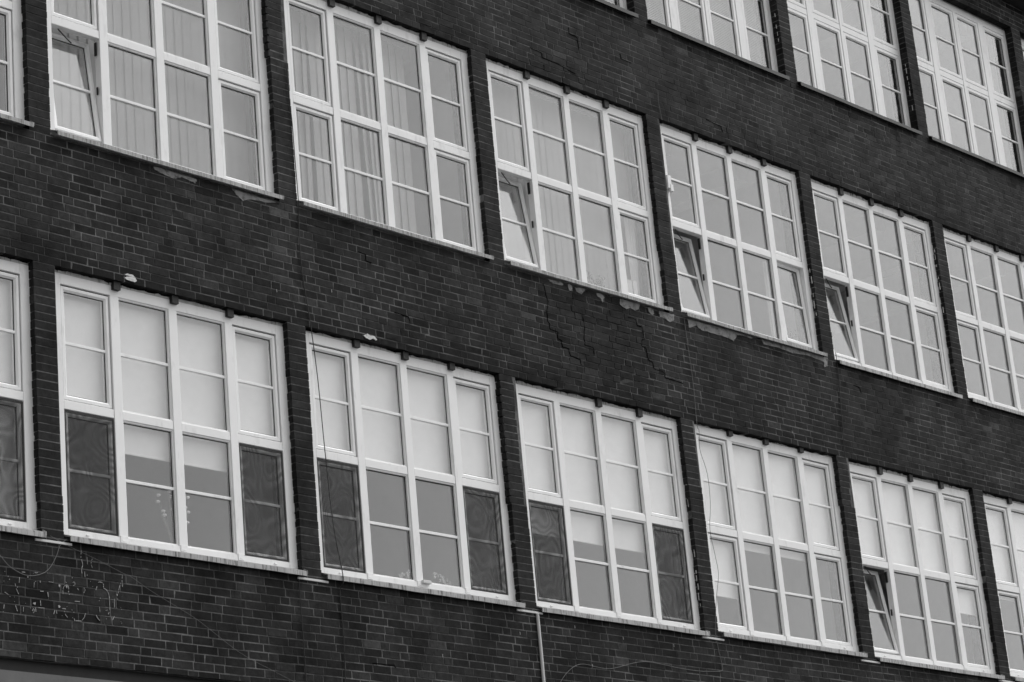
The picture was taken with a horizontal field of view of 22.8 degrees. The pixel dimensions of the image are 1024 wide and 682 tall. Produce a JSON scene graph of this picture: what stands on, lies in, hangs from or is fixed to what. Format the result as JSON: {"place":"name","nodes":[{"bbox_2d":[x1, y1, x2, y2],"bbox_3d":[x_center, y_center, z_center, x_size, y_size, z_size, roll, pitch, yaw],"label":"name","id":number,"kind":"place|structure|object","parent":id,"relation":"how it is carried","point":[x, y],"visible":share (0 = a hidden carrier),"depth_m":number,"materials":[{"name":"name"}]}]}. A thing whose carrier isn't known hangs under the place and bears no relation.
{"place":"outdoors","nodes":[
{"label":"outdoors","id":0,"kind":"place"},
{"bbox_3d":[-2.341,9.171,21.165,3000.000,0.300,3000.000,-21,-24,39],"label":"ground","id":1,"kind":"structure","parent":0,"visible":0},
{"bbox_2d":[0,0,1023,681],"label":"brick office building","id":2,"kind":"structure","parent":1,"relation":"on","point":[860,192],"depth_m":28.66,"materials":[{"name":"brick"}]},
{"bbox_2d":[0,279,16,515],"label":"roller blind","id":3,"kind":"object","parent":2,"relation":"attached to","point":[7,482],"visible":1,"depth_m":22.64,"materials":[{"name":"white fabric"}]},
{"bbox_2d":[0,0,33,126],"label":"window","id":4,"kind":"structure","parent":2,"relation":"in","point":[10,10],"depth_m":23.76,"materials":[{"name":"paint"}]},
{"bbox_2d":[0,256,46,537],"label":"window","id":5,"kind":"structure","parent":2,"relation":"in","point":[17,395],"depth_m":22.68,"materials":[{"name":"paint"}]},
{"bbox_2d":[0,539,66,575],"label":"cable","id":6,"kind":"object","parent":2,"relation":"attached to","point":[38,574],"visible":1,"depth_m":22.17,"materials":[{"name":"black rubber"}]},
{"bbox_2d":[64,294,103,401],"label":"roller blind","id":7,"kind":"object","parent":2,"relation":"attached to","point":[84,367],"visible":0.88,"depth_m":23.55,"materials":[{"name":"white fabric"}]},
{"bbox_2d":[51,0,248,181],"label":"vertical blind","id":8,"kind":"object","parent":2,"relation":"attached to","point":[130,79],"visible":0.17,"depth_m":25.51,"materials":[{"name":"grey fabric"}]},
{"bbox_2d":[46,0,283,199],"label":"window","id":9,"kind":"structure","parent":2,"relation":"in","point":[217,77],"depth_m":25.25,"materials":[{"name":"paint"}]},
{"bbox_2d":[51,536,293,681],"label":"cable","id":10,"kind":"object","parent":2,"relation":"attached to","point":[174,605],"visible":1,"depth_m":23.23,"materials":[{"name":"black rubber"}]},
{"bbox_2d":[119,302,226,472],"bbox_3d":[-3.296,0.396,24.223,0.044,1.602,1.414,-21,-24,39],"label":"roller blind","id":11,"kind":"object","parent":2,"relation":"attached to","point":[144,390],"visible":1,"depth_m":24.23,"materials":[{"name":"white fabric"}]},
{"bbox_2d":[156,490,189,542],"bbox_3d":[-3.190,1.722,23.939,0.095,0.690,0.422,-21,-24,39],"label":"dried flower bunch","id":12,"kind":"object","parent":2,"relation":"on","point":[164,515],"visible":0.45,"depth_m":23.87,"materials":[{"name":"white plant"}]},
{"bbox_2d":[55,270,307,575],"bbox_3d":[-3.147,0.805,23.981,0.193,2.633,3.040,-21,-24,39],"label":"window","id":13,"kind":"structure","parent":2,"relation":"in","point":[110,413],"depth_m":24.02,"materials":[{"name":"paint"}]},
{"bbox_2d":[235,334,272,435],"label":"roller blind","id":14,"kind":"object","parent":2,"relation":"attached to","point":[254,401],"visible":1,"depth_m":25.05,"materials":[{"name":"white fabric"}]},
{"bbox_2d":[286,64,345,681],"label":"cable","id":15,"kind":"object","parent":2,"relation":"attached to","point":[317,378],"visible":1,"depth_m":25.47,"materials":[{"name":"black rubber"}]},
{"bbox_2d":[289,6,416,233],"bbox_3d":[-1.853,-2.355,27.387,0.060,2.470,2.188,-21,-24,39],"label":"vertical blind","id":16,"kind":"object","parent":2,"relation":"attached to","point":[394,47],"visible":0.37,"depth_m":27.56,"materials":[{"name":"grey fabric"}]},
{"bbox_2d":[284,0,493,259],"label":"window","id":17,"kind":"structure","parent":2,"relation":"in","point":[328,110],"depth_m":27.57,"materials":[{"name":"paint"}]},
{"bbox_2d":[312,352,489,478],"bbox_3d":[-1.188,0.797,26.500,0.044,1.297,2.804,-21,-24,39],"label":"roller blind","id":18,"kind":"object","parent":2,"relation":"attached to","point":[381,433],"visible":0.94,"depth_m":26.50,"materials":[{"name":"white fabric"}]},
{"bbox_2d":[398,569,410,577],"bbox_3d":[-1.076,2.442,26.049,0.080,0.286,0.253,-21,-24,39],"label":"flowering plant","id":19,"kind":"object","parent":2,"relation":"on","point":[407,573],"visible":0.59,"depth_m":26.04,"materials":[{"name":"white plant"}]},
{"bbox_2d":[305,331,525,607],"bbox_3d":[-1.026,1.350,26.211,0.193,2.628,3.040,-21,-24,39],"label":"window","id":20,"kind":"structure","parent":2,"relation":"in","point":[353,460],"depth_m":26.28,"materials":[{"name":"paint"}]},
{"bbox_2d":[433,572,451,584],"bbox_3d":[-0.723,2.547,26.414,0.080,0.256,0.275,-21,-24,39],"label":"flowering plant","id":21,"kind":"object","parent":2,"relation":"on","point":[442,577],"visible":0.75,"depth_m":26.43,"materials":[{"name":"white plant"}]},
{"bbox_2d":[491,79,630,290],"bbox_3d":[0.508,-1.750,29.860,0.050,2.470,2.885,-21,-24,39],"label":"vertical blind","id":22,"kind":"object","parent":2,"relation":"attached to","point":[554,205],"visible":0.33,"depth_m":30.00,"materials":[{"name":"grey fabric"}]},
{"bbox_2d":[486,58,672,311],"bbox_3d":[0.701,-1.784,29.716,0.335,2.593,3.040,-21,-24,39],"label":"window","id":23,"kind":"structure","parent":2,"relation":"in","point":[522,81],"depth_m":29.77,"materials":[{"name":"paint"}]},
{"bbox_2d":[521,401,643,552],"bbox_3d":[0.713,1.455,28.424,0.044,1.662,2.109,-21,-24,39],"label":"roller blind","id":24,"kind":"object","parent":2,"relation":"attached to","point":[581,471],"visible":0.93,"depth_m":28.51,"materials":[{"name":"white fabric"}]},
{"bbox_2d":[586,270,604,286],"bbox_3d":[0.996,-0.653,29.819,0.141,0.356,0.250,-21,-24,39],"label":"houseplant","id":25,"kind":"object","parent":2,"relation":"on","point":[599,281],"visible":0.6,"depth_m":29.85,"materials":[{"name":"grey plant"}]},
{"bbox_2d":[515,381,709,635],"bbox_3d":[1.095,1.902,28.438,0.193,2.640,3.040,-21,-24,39],"label":"window","id":26,"kind":"structure","parent":2,"relation":"in","point":[558,501],"depth_m":28.55,"materials":[{"name":"paint"}]},
{"bbox_2d":[593,0,638,17],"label":"window","id":27,"kind":"structure","parent":2,"relation":"in","point":[621,6],"depth_m":31.31,"materials":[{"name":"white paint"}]},
{"bbox_2d":[623,217,639,295],"bbox_3d":[1.466,-0.947,30.535,0.036,1.150,0.200,-21,-24,39],"label":"curtain","id":28,"kind":"object","parent":2,"relation":"hanging from","point":[629,225],"visible":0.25,"depth_m":30.58,"materials":[{"name":"white fabric"}]},
{"bbox_2d":[627,279,637,294],"bbox_3d":[1.416,-0.559,30.193,0.080,0.340,0.180,-21,-24,39],"label":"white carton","id":29,"kind":"object","parent":2,"relation":"on","point":[632,286],"visible":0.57,"depth_m":30.20,"materials":[{"name":"white cardboard"}]},
{"bbox_2d":[561,319,722,680],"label":"cable","id":30,"kind":"object","parent":2,"relation":"attached to","point":[714,552],"visible":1,"depth_m":29.35,"materials":[{"name":"black rubber"}]},
{"bbox_2d":[643,430,673,515],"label":"roller blind","id":31,"kind":"object","parent":2,"relation":"attached to","point":[659,484],"visible":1,"depth_m":29.52,"materials":[{"name":"white fabric"}]},
{"bbox_2d":[646,0,764,65],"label":"venetian blind","id":32,"kind":"object","parent":2,"relation":"attached to","point":[715,25],"visible":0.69,"depth_m":33.36,"materials":[{"name":"metal"}]},
{"bbox_2d":[699,441,736,598],"bbox_3d":[2.368,2.050,30.089,0.044,2.027,0.689,-21,-24,39],"label":"roller blind","id":33,"kind":"object","parent":2,"relation":"attached to","point":[715,496],"visible":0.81,"depth_m":30.14,"materials":[{"name":"white fabric"}]},
{"bbox_2d":[648,0,789,79],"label":"window","id":34,"kind":"structure","parent":2,"relation":"in","point":[669,8],"depth_m":33.28,"materials":[{"name":"white paint"}]},
{"bbox_2d":[660,124,827,356],"bbox_3d":[2.819,-1.234,31.947,0.344,2.596,3.040,-21,-24,39],"label":"window","id":35,"kind":"structure","parent":2,"relation":"in","point":[797,264],"depth_m":32.04,"materials":[{"name":"paint"}]},
{"bbox_2d":[732,445,804,561],"bbox_3d":[3.058,1.937,30.942,0.044,1.397,1.414,-21,-24,39],"label":"roller blind","id":36,"kind":"object","parent":2,"relation":"attached to","point":[751,504],"visible":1,"depth_m":30.99,"materials":[{"name":"white fabric"}]},
{"bbox_2d":[762,262,776,337],"bbox_3d":[3.346,-0.463,32.511,0.036,1.150,0.220,-21,-24,39],"label":"curtain","id":37,"kind":"object","parent":2,"relation":"hanging from","point":[769,302],"visible":0.35,"depth_m":32.48,"materials":[{"name":"white fabric"}]},
{"bbox_2d":[694,424,867,656],"bbox_3d":[3.215,2.436,30.671,0.193,2.617,3.040,-21,-24,39],"label":"window","id":38,"kind":"structure","parent":2,"relation":"in","point":[732,533],"depth_m":30.80,"materials":[{"name":"paint"}]},
{"bbox_2d":[790,0,809,83],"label":"venetian blind","id":39,"kind":"object","parent":2,"relation":"attached to","point":[801,52],"visible":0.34,"depth_m":34.70,"materials":[{"name":"metal"}]},
{"bbox_2d":[804,466,831,544],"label":"roller blind","id":40,"kind":"object","parent":2,"relation":"attached to","point":[821,532],"visible":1,"depth_m":31.77,"materials":[{"name":"white fabric"}]},
{"bbox_2d":[835,352,845,458],"bbox_3d":[4.202,0.823,32.442,0.007,1.454,0.116,-21,-24,39],"label":"cable","id":41,"kind":"object","parent":2,"relation":"attached to","point":[840,404],"visible":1,"depth_m":32.46,"materials":[{"name":"black rubber"}]},
{"bbox_2d":[787,0,921,134],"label":"window","id":42,"kind":"structure","parent":2,"relation":"in","point":[811,19],"depth_m":35.47,"materials":[{"name":"white paint"}]},
{"bbox_2d":[830,0,885,40],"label":"venetian blind","id":43,"kind":"object","parent":2,"relation":"attached to","point":[871,11],"visible":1,"depth_m":36.21,"materials":[{"name":"metal"}]},
{"bbox_2d":[811,179,962,398],"bbox_3d":[4.942,-0.666,34.169,0.344,2.643,3.040,-21,-24,39],"label":"window","id":44,"kind":"structure","parent":2,"relation":"in","point":[838,197],"depth_m":34.27,"materials":[{"name":"paint"}]},
{"bbox_2d":[852,479,943,571],"bbox_3d":[4.939,2.375,32.939,0.044,1.297,2.109,-21,-24,39],"label":"roller blind","id":45,"kind":"object","parent":2,"relation":"attached to","point":[899,536],"visible":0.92,"depth_m":33.03,"materials":[{"name":"white fabric"}]},
{"bbox_2d":[849,462,1004,679],"bbox_3d":[5.281,3.014,32.944,0.347,2.644,3.040,-21,-24,39],"label":"window","id":46,"kind":"structure","parent":2,"relation":"in","point":[973,582],"depth_m":33.03,"materials":[{"name":"paint"}]},
{"bbox_2d":[933,497,975,615],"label":"roller blind","id":47,"kind":"object","parent":2,"relation":"attached to","point":[959,553],"visible":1,"depth_m":33.93,"materials":[{"name":"white fabric"}]},
{"bbox_2d":[912,0,1023,177],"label":"window","id":48,"kind":"structure","parent":2,"relation":"in","point":[931,67],"depth_m":37.79,"materials":[{"name":"white paint"}]},
{"bbox_2d":[943,228,1023,415],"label":"window","id":49,"kind":"structure","parent":2,"relation":"in","point":[973,321],"depth_m":36.08,"materials":[{"name":"paint"}]},
{"bbox_2d":[986,509,1013,601],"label":"roller blind","id":50,"kind":"object","parent":2,"relation":"attached to","point":[1000,557],"visible":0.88,"depth_m":34.73,"materials":[{"name":"white fabric"}]},
{"bbox_2d":[983,493,1023,681],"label":"window","id":51,"kind":"structure","parent":2,"relation":"in","point":[1014,589],"depth_m":34.67,"materials":[{"name":"paint"}]},
{"bbox_2d":[1011,512,1023,586],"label":"roller blind","id":52,"kind":"object","parent":2,"relation":"attached to","point":[1018,521],"visible":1,"depth_m":35.22,"materials":[{"name":"white fabric"}]},
{"bbox_2d":[1021,38,1023,51],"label":"window","id":53,"kind":"structure","parent":2,"relation":"in","point":[1022,40],"depth_m":39.40,"materials":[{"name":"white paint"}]}
]}

